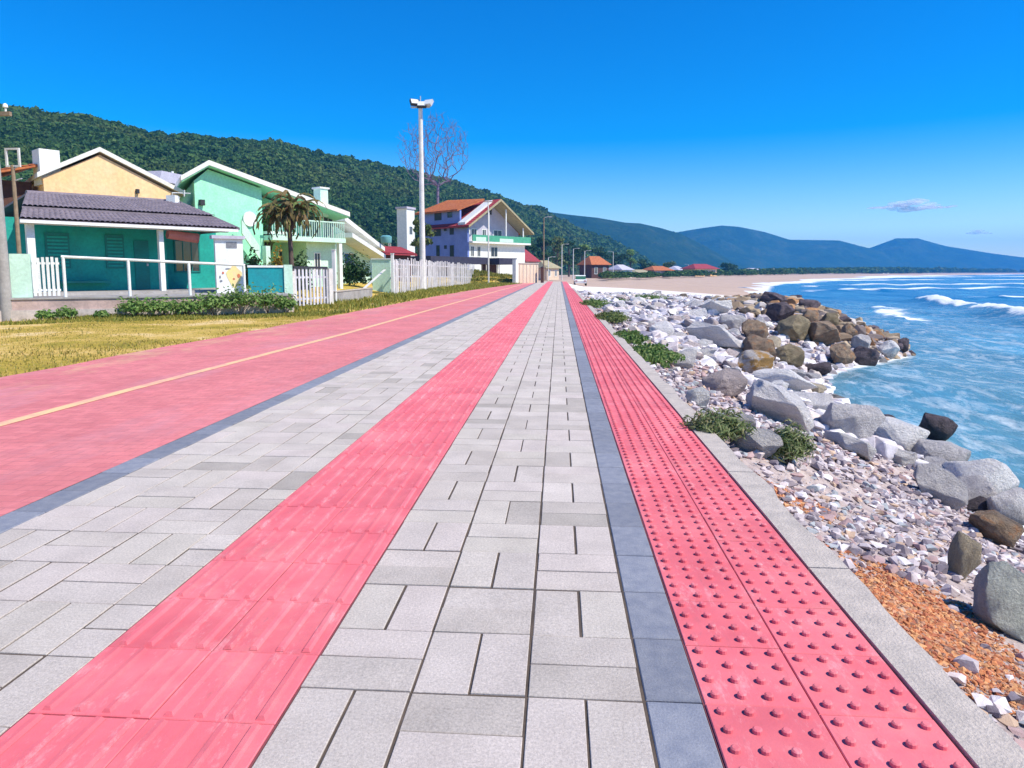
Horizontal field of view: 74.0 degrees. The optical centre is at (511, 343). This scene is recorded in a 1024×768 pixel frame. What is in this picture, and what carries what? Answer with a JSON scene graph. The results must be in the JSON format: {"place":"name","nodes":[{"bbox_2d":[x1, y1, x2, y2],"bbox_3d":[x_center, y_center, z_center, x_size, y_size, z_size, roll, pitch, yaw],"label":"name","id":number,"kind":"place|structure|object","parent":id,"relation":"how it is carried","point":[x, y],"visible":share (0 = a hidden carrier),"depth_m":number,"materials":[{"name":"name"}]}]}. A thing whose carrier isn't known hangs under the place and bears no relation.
{"place":"outdoors","nodes":[
{"label":"outdoors","id":0,"kind":"place"},
{"bbox_2d":[4,190,248,295],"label":"teal house","id":1,"kind":"structure","parent":0,"point":[54,225],"depth_m":26.18,"materials":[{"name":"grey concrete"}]},
{"bbox_2d":[133,240,150,289],"bbox_3d":[-14.738,-3.129,27.078,0.090,1.940,0.528,5,8,42],"label":"door","id":2,"kind":"structure","parent":1,"relation":"in","point":[141,251],"depth_m":27.08,"materials":[{"name":"wood"}]},
{"bbox_2d":[166,230,199,242],"bbox_3d":[-12.938,-4.209,26.682,0.380,0.478,1.180,6,8,43],"label":"awning","id":3,"kind":"object","parent":1,"relation":"attached to","point":[184,236],"visible":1,"depth_m":26.55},
{"bbox_2d":[173,240,200,271],"bbox_3d":[-14.261,-3.847,29.818,0.060,1.415,1.098,5,8,42],"label":"window","id":4,"kind":"structure","parent":1,"relation":"in","point":[183,250],"depth_m":29.78,"materials":[{"name":"grey glass"}]},
{"bbox_2d":[0,283,532,515],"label":"cycle path","id":5,"kind":"structure","parent":0,"point":[44,455],"depth_m":8.60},
{"bbox_2d":[0,283,527,425],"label":"yellow lane line","id":6,"kind":"object","parent":5,"relation":"on","point":[10,421],"visible":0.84,"depth_m":9.21,"materials":[{"name":"paint"}]},
{"bbox_2d":[54,135,579,274],"bbox_3d":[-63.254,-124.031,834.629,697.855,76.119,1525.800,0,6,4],"label":"hill","id":7,"kind":"structure","parent":0,"point":[576,272],"depth_m":288.77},
{"bbox_2d":[0,104,659,272],"bbox_3d":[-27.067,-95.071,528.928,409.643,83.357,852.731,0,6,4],"label":"hillside forest","id":8,"kind":"object","parent":7,"relation":"on","point":[280,162],"visible":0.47,"depth_m":298.48,"materials":[{"name":"green plant"}]},
{"bbox_2d":[414,199,533,274],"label":"house","id":9,"kind":"structure","parent":0,"point":[460,227],"depth_m":115.82,"materials":[{"name":"white paint"}]},
{"bbox_2d":[0,273,1023,740],"bbox_3d":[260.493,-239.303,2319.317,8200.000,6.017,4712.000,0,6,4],"label":"ground","id":10,"kind":"structure","parent":0,"point":[728,285],"depth_m":15.14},
{"bbox_2d":[0,103,11,320],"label":"utility pole","id":11,"kind":"object","parent":10,"relation":"on","point":[5,297],"visible":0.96,"depth_m":20.91,"materials":[{"name":"grey concrete"}]},
{"bbox_2d":[4,148,21,253],"bbox_3d":[-15.823,-3.505,21.790,0.496,5.417,0.140,0,6,4],"label":"sign frame post","id":12,"kind":"object","parent":10,"relation":"on","point":[16,214],"visible":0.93,"depth_m":21.62,"materials":[{"name":"brown wood"}]},
{"bbox_2d":[1,147,185,205],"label":"peach house","id":13,"kind":"structure","parent":10,"relation":"on","point":[99,171],"depth_m":33.07,"materials":[{"name":"paint"}]},
{"bbox_2d":[113,295,154,315],"bbox_3d":[-12.288,-1.202,22.186,1.355,0.787,1.024,0,6,4],"label":"bush","id":14,"kind":"object","parent":10,"relation":"on","point":[133,307],"depth_m":22.02,"materials":[{"name":"green plant"}]},
{"bbox_2d":[0,292,293,321],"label":"retaining wall","id":15,"kind":"structure","parent":10,"relation":"on","point":[27,308],"depth_m":22.25,"materials":[{"name":"paint"}]},
{"bbox_2d":[9,254,60,297],"bbox_3d":[-15.134,-2.162,21.581,1.292,1.368,0.200,-3,7,-26],"label":"picket fence","id":16,"kind":"object","parent":15,"relation":"on","point":[22,270],"visible":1,"depth_m":21.44,"materials":[{"name":"green paint"}]},
{"bbox_2d":[61,255,245,296],"bbox_3d":[-12.024,-2.305,23.121,5.527,1.341,0.100,-3,7,-26],"label":"railing","id":17,"kind":"object","parent":15,"relation":"on","point":[127,260],"visible":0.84,"depth_m":22.76,"materials":[{"name":"metal"}]},
{"bbox_2d":[209,235,244,292],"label":"pillar","id":18,"kind":"structure","parent":15,"relation":"on","point":[228,248],"depth_m":26.29,"materials":[{"name":"white paint"}]},
{"bbox_2d":[141,294,186,315],"bbox_3d":[-11.565,-1.246,22.584,1.425,0.792,1.226,-3,7,-28],"label":"bush","id":19,"kind":"object","parent":10,"relation":"on","point":[161,306],"depth_m":22.36,"materials":[{"name":"green plant"}]},
{"bbox_2d":[147,171,185,200],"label":"lilac roofed house","id":20,"kind":"structure","parent":10,"relation":"on","point":[172,177],"depth_m":48.27,"materials":[{"name":"white paint"}]},
{"bbox_2d":[0,312,340,376],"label":"verge grass","id":21,"kind":"structure","parent":10,"relation":"on","point":[97,350],"depth_m":14.43,"materials":[{"name":"plant"}]},
{"bbox_2d":[0,310,345,324],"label":"wall grass","id":22,"kind":"structure","parent":10,"relation":"on","point":[116,317],"depth_m":21.78,"materials":[{"name":"plant"}]},
{"bbox_2d":[173,296,208,314],"bbox_3d":[-10.865,-1.248,22.934,1.156,0.722,0.954,-3,7,-23],"label":"bush","id":23,"kind":"object","parent":10,"relation":"on","point":[191,306],"depth_m":22.72,"materials":[{"name":"green plant"}]},
{"bbox_2d":[195,286,238,314],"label":"shrub","id":24,"kind":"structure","parent":10,"relation":"on","point":[211,301],"depth_m":23.03,"materials":[{"name":"green plant"}]},
{"bbox_2d":[219,280,262,314],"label":"shrub","id":25,"kind":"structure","parent":10,"relation":"on","point":[239,298],"depth_m":23.45,"materials":[{"name":"green plant"}]},
{"bbox_2d":[174,160,349,288],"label":"mint house","id":26,"kind":"structure","parent":10,"relation":"on","point":[227,194],"depth_m":38.93,"materials":[{"name":"paint"}]},
{"bbox_2d":[247,265,292,293],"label":"garden wall","id":27,"kind":"structure","parent":10,"relation":"on","point":[265,276],"depth_m":26.61,"materials":[{"name":"blue paint"}]},
{"bbox_2d":[250,282,289,313],"bbox_3d":[-8.603,-1.589,24.016,1.544,1.172,1.211,0,6,4],"label":"bush","id":28,"kind":"object","parent":10,"relation":"on","point":[268,300],"depth_m":23.87,"materials":[{"name":"green plant"}]},
{"bbox_2d":[252,190,325,270],"bbox_3d":[-10.240,-4.433,31.545,3.435,5.232,2.666,0,6,4],"label":"palm","id":29,"kind":"object","parent":10,"relation":"on","point":[286,215],"visible":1,"depth_m":31.22,"materials":[{"name":"green plant"}]},
{"bbox_2d":[294,248,312,296],"bbox_3d":[-10.387,-3.379,33.605,1.057,2.760,0.975,-5,8,-37],"label":"garden shrub","id":30,"kind":"object","parent":10,"relation":"on","point":[297,257],"visible":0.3,"depth_m":33.50,"materials":[{"name":"green plant"}]},
{"bbox_2d":[292,266,333,305],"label":"slatted gate","id":31,"kind":"structure","parent":10,"relation":"on","point":[327,277],"depth_m":29.21,"materials":[{"name":"wood"}]},
{"bbox_2d":[0,285,658,767],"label":"path bedding","id":32,"kind":"object","parent":10,"relation":"on","point":[644,701],"visible":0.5,"depth_m":3.02,"materials":[{"name":"concrete"}]},
{"bbox_2d":[0,282,654,767],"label":"footpath","id":33,"kind":"structure","parent":32,"relation":"on","point":[370,658],"depth_m":3.27,"materials":[{"name":"concrete"}]},
{"bbox_2d":[0,282,722,767],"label":"border course","id":34,"kind":"object","parent":32,"relation":"on","point":[680,728],"visible":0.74,"depth_m":3.39,"materials":[{"name":"concrete"}]},
{"bbox_2d":[333,288,371,301],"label":"wall","id":35,"kind":"structure","parent":10,"relation":"on","point":[348,294],"depth_m":34.71,"materials":[{"name":"grey concrete"}]},
{"bbox_2d":[337,249,372,285],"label":"garden shrub","id":36,"kind":"object","parent":10,"relation":"on","point":[354,273],"visible":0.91,"depth_m":47.14,"materials":[{"name":"green plant"}]},
{"bbox_2d":[247,275,466,303],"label":"lawn","id":37,"kind":"structure","parent":10,"relation":"on","point":[355,286],"depth_m":46.65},
{"bbox_2d":[371,258,390,292],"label":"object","id":38,"kind":"structure","parent":37,"relation":"on","point":[382,282],"depth_m":46.34,"materials":[{"name":"green paint"}]},
{"bbox_2d":[333,218,385,283],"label":"white annex","id":39,"kind":"object","parent":10,"relation":"on","point":[358,238],"visible":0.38,"depth_m":51.30,"materials":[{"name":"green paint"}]},
{"bbox_2d":[381,246,416,281],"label":"red roofed kiosk","id":40,"kind":"object","parent":10,"relation":"on","point":[401,253],"visible":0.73,"depth_m":64.96,"materials":[{"name":"tile"}]},
{"bbox_2d":[395,206,415,252],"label":"white block","id":41,"kind":"structure","parent":10,"relation":"on","point":[405,228],"depth_m":100.53,"materials":[{"name":"paint"}]},
{"bbox_2d":[294,282,520,313],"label":"grass","id":42,"kind":"structure","parent":10,"relation":"on","point":[379,300],"depth_m":37.36,"materials":[{"name":"plant"}]},
{"bbox_2d":[409,96,433,288],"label":"floodlight pole","id":43,"kind":"object","parent":10,"relation":"on","point":[420,105],"visible":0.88,"depth_m":53.42,"materials":[{"name":"metal"}]},
{"bbox_2d":[410,217,436,275],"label":"leafy tree","id":44,"kind":"object","parent":10,"relation":"on","point":[416,241],"visible":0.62,"depth_m":91.48,"materials":[{"name":"green plant"}]},
{"bbox_2d":[0,283,849,767],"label":"tactile bedding","id":45,"kind":"object","parent":10,"relation":"on","point":[386,549],"visible":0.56,"depth_m":2.84,"materials":[{"name":"concrete"}]},
{"bbox_2d":[0,282,552,767],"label":"directional tactile strip","id":46,"kind":"object","parent":45,"relation":"on","point":[226,702],"visible":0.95,"depth_m":2.83,"materials":[{"name":"pink concrete"}]},
{"bbox_2d":[562,282,972,767],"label":"warning tactile strip","id":47,"kind":"object","parent":45,"relation":"on","point":[868,707],"visible":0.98,"depth_m":2.81,"materials":[{"name":"pink concrete"}]},
{"bbox_2d":[397,110,468,204],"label":"bare tree","id":48,"kind":"object","parent":10,"relation":"on","point":[432,173],"visible":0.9,"depth_m":147.48,"materials":[{"name":"brown plant"}]},
{"bbox_2d":[394,258,474,293],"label":"board fence","id":49,"kind":"object","parent":10,"relation":"on","point":[453,273],"visible":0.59,"depth_m":56.85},
{"bbox_2d":[411,256,487,275],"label":"carport","id":50,"kind":"object","parent":10,"relation":"on","point":[464,261],"visible":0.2,"depth_m":94.99,"materials":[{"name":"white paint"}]},
{"bbox_2d":[456,269,511,282],"bbox_3d":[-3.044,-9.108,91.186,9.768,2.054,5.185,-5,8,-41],"label":"bank grass","id":51,"kind":"structure","parent":10,"relation":"on","point":[480,273],"depth_m":90.07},
{"bbox_2d":[480,258,516,273],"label":"carport","id":52,"kind":"object","parent":10,"relation":"on","point":[494,263],"visible":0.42,"depth_m":101.05,"materials":[{"name":"white paint"}]},
{"bbox_2d":[512,259,538,283],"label":"beige wall","id":53,"kind":"structure","parent":10,"relation":"on","point":[524,272],"depth_m":91.49,"materials":[{"name":"paint"}]},
{"bbox_2d":[535,237,556,259],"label":"hillfoot tree","id":54,"kind":"object","parent":10,"relation":"on","point":[539,240],"visible":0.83,"depth_m":212.19,"materials":[{"name":"green plant"}]},
{"bbox_2d":[538,260,560,279],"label":"beach house","id":55,"kind":"structure","parent":10,"relation":"on","point":[553,271],"depth_m":165.53,"materials":[{"name":"beige paint"}]},
{"bbox_2d":[548,236,567,265],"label":"hillfoot tree","id":56,"kind":"object","parent":10,"relation":"on","point":[558,244],"visible":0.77,"depth_m":226.74,"materials":[{"name":"green plant"}]},
{"bbox_2d":[563,241,583,276],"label":"hillfoot tree","id":57,"kind":"object","parent":10,"relation":"on","point":[567,256],"visible":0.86,"depth_m":246.51,"materials":[{"name":"green plant"}]},
{"bbox_2d":[594,310,631,322],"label":"creeping plant","id":58,"kind":"object","parent":10,"relation":"on","point":[612,316],"visible":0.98,"depth_m":20.77,"materials":[{"name":"green plant"}]},
{"bbox_2d":[613,329,650,343],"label":"creeping plant","id":59,"kind":"object","parent":10,"relation":"on","point":[632,336],"visible":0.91,"depth_m":15.13,"materials":[{"name":"green plant"}]},
{"bbox_2d":[631,342,684,367],"bbox_3d":[2.659,0.173,12.821,1.164,0.356,2.771,0,6,4],"label":"creeping plant","id":60,"kind":"object","parent":10,"relation":"on","point":[655,353],"visible":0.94,"depth_m":12.25,"materials":[{"name":"green plant"}]},
{"bbox_2d":[649,321,674,335],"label":"boulder","id":61,"kind":"object","parent":10,"relation":"on","point":[666,327],"visible":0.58,"depth_m":19.45,"materials":[{"name":"grey stone"}]},
{"bbox_2d":[670,349,696,368],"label":"boulder","id":62,"kind":"object","parent":10,"relation":"on","point":[690,358],"visible":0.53,"depth_m":12.89,"materials":[{"name":"grey stone"}]},
{"bbox_2d":[685,387,709,405],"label":"boulder","id":63,"kind":"object","parent":10,"relation":"on","point":[699,396],"visible":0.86,"depth_m":8.40,"materials":[{"name":"stone"}]},
{"bbox_2d":[686,321,743,348],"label":"boulder","id":64,"kind":"object","parent":10,"relation":"on","point":[721,337],"visible":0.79,"depth_m":21.11,"materials":[{"name":"grey stone"}]},
{"bbox_2d":[701,300,732,312],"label":"boulder","id":65,"kind":"object","parent":10,"relation":"on","point":[724,306],"visible":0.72,"depth_m":28.94,"materials":[{"name":"stone"}]},
{"bbox_2d":[679,406,756,441],"bbox_3d":[1.914,0.771,6.330,0.666,0.380,0.600,-2,6,-21],"label":"coastal bush","id":66,"kind":"object","parent":10,"relation":"on","point":[725,426],"visible":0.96,"depth_m":6.20,"materials":[{"name":"green plant"}]},
{"bbox_2d":[718,314,745,328],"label":"boulder","id":67,"kind":"object","parent":10,"relation":"on","point":[730,321],"visible":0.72,"depth_m":25.59,"materials":[{"name":"grey stone"}]},
{"bbox_2d":[579,289,928,469],"bbox_3d":[12.636,-0.947,32.298,17.961,2.297,45.363,0,6,4],"label":"riprap","id":68,"kind":"object","parent":10,"relation":"on","point":[886,449],"depth_m":21.73,"materials":[{"name":"stone"}]},
{"bbox_2d":[741,319,768,337],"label":"boulder","id":69,"kind":"object","parent":10,"relation":"on","point":[755,327],"visible":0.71,"depth_m":24.60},
{"bbox_2d":[736,350,774,373],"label":"boulder","id":70,"kind":"object","parent":10,"relation":"on","point":[750,361],"visible":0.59,"depth_m":16.20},
{"bbox_2d":[742,334,775,359],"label":"boulder","id":71,"kind":"object","parent":10,"relation":"on","point":[752,342],"visible":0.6,"depth_m":20.47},
{"bbox_2d":[746,379,813,431],"bbox_3d":[4.085,0.967,10.273,1.068,0.583,0.839,30,5,11],"label":"boulder","id":72,"kind":"object","parent":10,"relation":"on","point":[770,400],"visible":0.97,"depth_m":10.07,"materials":[{"name":"grey stone"}]},
{"bbox_2d":[765,302,794,320],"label":"boulder","id":73,"kind":"object","parent":10,"relation":"on","point":[778,311],"visible":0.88,"depth_m":28.45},
{"bbox_2d":[752,369,817,390],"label":"boulder","id":74,"kind":"object","parent":10,"relation":"on","point":[794,380],"visible":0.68,"depth_m":15.30,"materials":[{"name":"stone"}]},
{"bbox_2d":[775,343,804,366],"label":"boulder","id":75,"kind":"object","parent":10,"relation":"on","point":[791,354],"visible":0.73,"depth_m":21.87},
{"bbox_2d":[768,418,817,464],"bbox_3d":[2.558,0.917,6.277,0.485,0.483,0.383,-2,6,-16],"label":"coastal bush","id":76,"kind":"object","parent":10,"relation":"on","point":[795,444],"visible":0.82,"depth_m":6.18,"materials":[{"name":"green plant"}]},
{"bbox_2d":[777,314,810,341],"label":"boulder","id":77,"kind":"object","parent":10,"relation":"on","point":[794,328],"visible":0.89,"depth_m":25.61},
{"bbox_2d":[679,293,915,359],"bbox_3d":[14.784,-1.595,37.806,9.794,2.561,25.682,0,6,4],"label":"groyne rubble","id":78,"kind":"object","parent":10,"relation":"on","point":[875,333],"visible":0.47,"depth_m":30.40,"materials":[{"name":"stone"}]},
{"bbox_2d":[572,288,1023,767],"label":"kerb edging","id":79,"kind":"object","parent":10,"relation":"on","point":[977,736],"visible":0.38,"depth_m":2.82,"materials":[{"name":"concrete"}]},
{"bbox_2d":[577,290,1023,749],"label":"rubble","id":80,"kind":"object","parent":10,"relation":"on","point":[996,706],"visible":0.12,"depth_m":5.85,"materials":[{"name":"stone"}]},
{"bbox_2d":[702,368,747,396],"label":"boulder","id":81,"kind":"object","parent":80,"relation":"on","point":[728,382],"visible":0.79,"depth_m":10.87,"materials":[{"name":"stone"}]},
{"bbox_2d":[730,427,782,457],"bbox_3d":[2.254,0.911,6.275,0.465,0.264,0.305,7,25,20],"label":"boulder","id":82,"kind":"object","parent":80,"relation":"on","point":[768,442],"visible":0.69,"depth_m":6.17,"materials":[{"name":"grey stone"}]},
{"bbox_2d":[598,266,1023,277],"bbox_3d":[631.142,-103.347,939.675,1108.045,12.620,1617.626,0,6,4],"label":"coastal scrub","id":83,"kind":"object","parent":10,"relation":"on","point":[755,271],"visible":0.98,"depth_m":566.02,"materials":[{"name":"green plant"}]},
{"bbox_2d":[792,391,834,409],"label":"boulder","id":84,"kind":"object","parent":10,"relation":"on","point":[823,401],"visible":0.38,"depth_m":13.10,"materials":[{"name":"grey stone"}]},
{"bbox_2d":[808,320,840,343],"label":"boulder","id":85,"kind":"object","parent":10,"relation":"on","point":[827,332],"visible":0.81,"depth_m":25.67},
{"bbox_2d":[829,344,855,364],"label":"boulder","id":86,"kind":"object","parent":10,"relation":"on","point":[842,353],"visible":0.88,"depth_m":23.86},
{"bbox_2d":[825,431,876,460],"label":"riprap stone","id":87,"kind":"object","parent":10,"relation":"on","point":[860,448],"visible":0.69,"depth_m":9.35,"materials":[{"name":"stone"}]},
{"bbox_2d":[819,403,885,438],"bbox_3d":[5.292,1.266,10.709,0.927,0.734,0.685,-2,6,-16],"label":"boulder","id":88,"kind":"object","parent":10,"relation":"on","point":[861,421],"visible":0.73,"depth_m":10.42,"materials":[{"name":"grey stone"}]},
{"bbox_2d":[851,334,870,347],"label":"boulder","id":89,"kind":"object","parent":10,"relation":"on","point":[862,340],"visible":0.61,"depth_m":25.91,"materials":[{"name":"grey stone"}]},
{"bbox_2d":[853,346,879,365],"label":"boulder","id":90,"kind":"object","parent":10,"relation":"on","point":[865,356],"visible":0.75,"depth_m":24.79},
{"bbox_2d":[878,340,899,359],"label":"boulder","id":91,"kind":"object","parent":10,"relation":"on","point":[889,349],"visible":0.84,"depth_m":26.79,"materials":[{"name":"stone"}]},
{"bbox_2d":[756,473,1023,721],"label":"brick rubble","id":92,"kind":"object","parent":10,"relation":"on","point":[926,619],"visible":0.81,"depth_m":3.25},
{"bbox_2d":[874,416,929,450],"bbox_3d":[7.184,1.716,12.656,1.131,0.731,0.933,-3,7,-24],"label":"boulder","id":93,"kind":"object","parent":10,"relation":"on","point":[906,436],"visible":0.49,"depth_m":12.28,"materials":[{"name":"stone"}]},
{"bbox_2d":[892,449,917,466],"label":"riprap stone","id":94,"kind":"object","parent":10,"relation":"on","point":[903,458],"visible":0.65,"depth_m":10.26,"materials":[{"name":"grey stone"}]},
{"bbox_2d":[913,463,968,509],"bbox_3d":[5.415,1.829,8.629,0.704,0.479,0.612,12,31,-9],"label":"boulder","id":95,"kind":"object","parent":10,"relation":"on","point":[945,486],"visible":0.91,"depth_m":8.48,"materials":[{"name":"grey stone"}]},
{"bbox_2d":[911,439,970,460],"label":"boulder","id":96,"kind":"object","parent":10,"relation":"on","point":[948,451],"visible":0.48,"depth_m":11.76,"materials":[{"name":"grey stone"}]},
{"bbox_2d":[947,531,981,579],"bbox_3d":[2.941,1.395,4.414,0.190,0.334,0.168,7,14,-8],"label":"boulder","id":97,"kind":"object","parent":10,"relation":"on","point":[964,555],"visible":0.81,"depth_m":4.35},
{"bbox_2d":[964,496,987,511],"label":"riprap stone","id":98,"kind":"object","parent":10,"relation":"on","point":[978,503],"visible":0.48,"depth_m":9.30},
{"bbox_2d":[957,475,997,499],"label":"riprap stone","id":99,"kind":"object","parent":10,"relation":"on","point":[979,485],"visible":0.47,"depth_m":9.65,"materials":[{"name":"grey stone"}]},
{"bbox_2d":[943,458,1019,492],"bbox_3d":[7.019,2.096,10.205,0.992,0.888,0.800,-2,6,-21],"label":"boulder","id":100,"kind":"object","parent":10,"relation":"on","point":[1000,476],"visible":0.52,"depth_m":9.89,"materials":[{"name":"stone"}]},
{"bbox_2d":[968,510,1023,546],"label":"boulder","id":101,"kind":"object","parent":10,"relation":"on","point":[997,527],"visible":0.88,"depth_m":7.43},
{"bbox_2d":[972,561,1023,641],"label":"boulder","id":102,"kind":"object","parent":10,"relation":"on","point":[998,599],"visible":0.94,"depth_m":3.48,"materials":[{"name":"stone"}]},
{"bbox_2d":[987,487,1023,524],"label":"boulder","id":103,"kind":"object","parent":10,"relation":"on","point":[1009,503],"visible":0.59,"depth_m":9.10,"materials":[{"name":"grey stone"}]},
{"bbox_2d":[0,0,1023,256],"label":"sky","id":104,"kind":"structure","parent":0,"point":[864,123],"materials":[{"name":"blue"}]},
{"bbox_2d":[577,256,611,277],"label":"beach house","id":105,"kind":"structure","parent":0,"point":[595,266],"depth_m":214.49,"materials":[{"name":"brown wood"}]},
{"bbox_2d":[551,212,744,268],"bbox_3d":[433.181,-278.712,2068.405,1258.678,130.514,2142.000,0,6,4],"label":"hill","id":106,"kind":"structure","parent":0,"point":[659,246],"depth_m":1484.43,"materials":[{"name":"blue"}]},
{"bbox_2d":[676,226,909,268],"bbox_3d":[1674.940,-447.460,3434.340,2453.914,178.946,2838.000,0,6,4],"label":"hill","id":107,"kind":"structure","parent":0,"point":[746,247],"depth_m":2418.02,"materials":[{"name":"blue"}]},
{"bbox_2d":[742,274,1023,535],"bbox_3d":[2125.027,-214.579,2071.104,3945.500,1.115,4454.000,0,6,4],"label":"sea","id":108,"kind":"structure","parent":0,"point":[963,369],"depth_m":29.81,"materials":[{"name":"liquid"}]},
{"bbox_2d":[919,412,957,440],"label":"boulder","id":109,"kind":"object","parent":108,"relation":"in","point":[941,428],"visible":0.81,"depth_m":14.17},
{"bbox_2d":[871,238,1023,272],"bbox_3d":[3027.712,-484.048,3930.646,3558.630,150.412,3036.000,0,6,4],"label":"headland hill","id":110,"kind":"structure","parent":0,"point":[914,252],"depth_m":2783.76,"materials":[{"name":"blue"}]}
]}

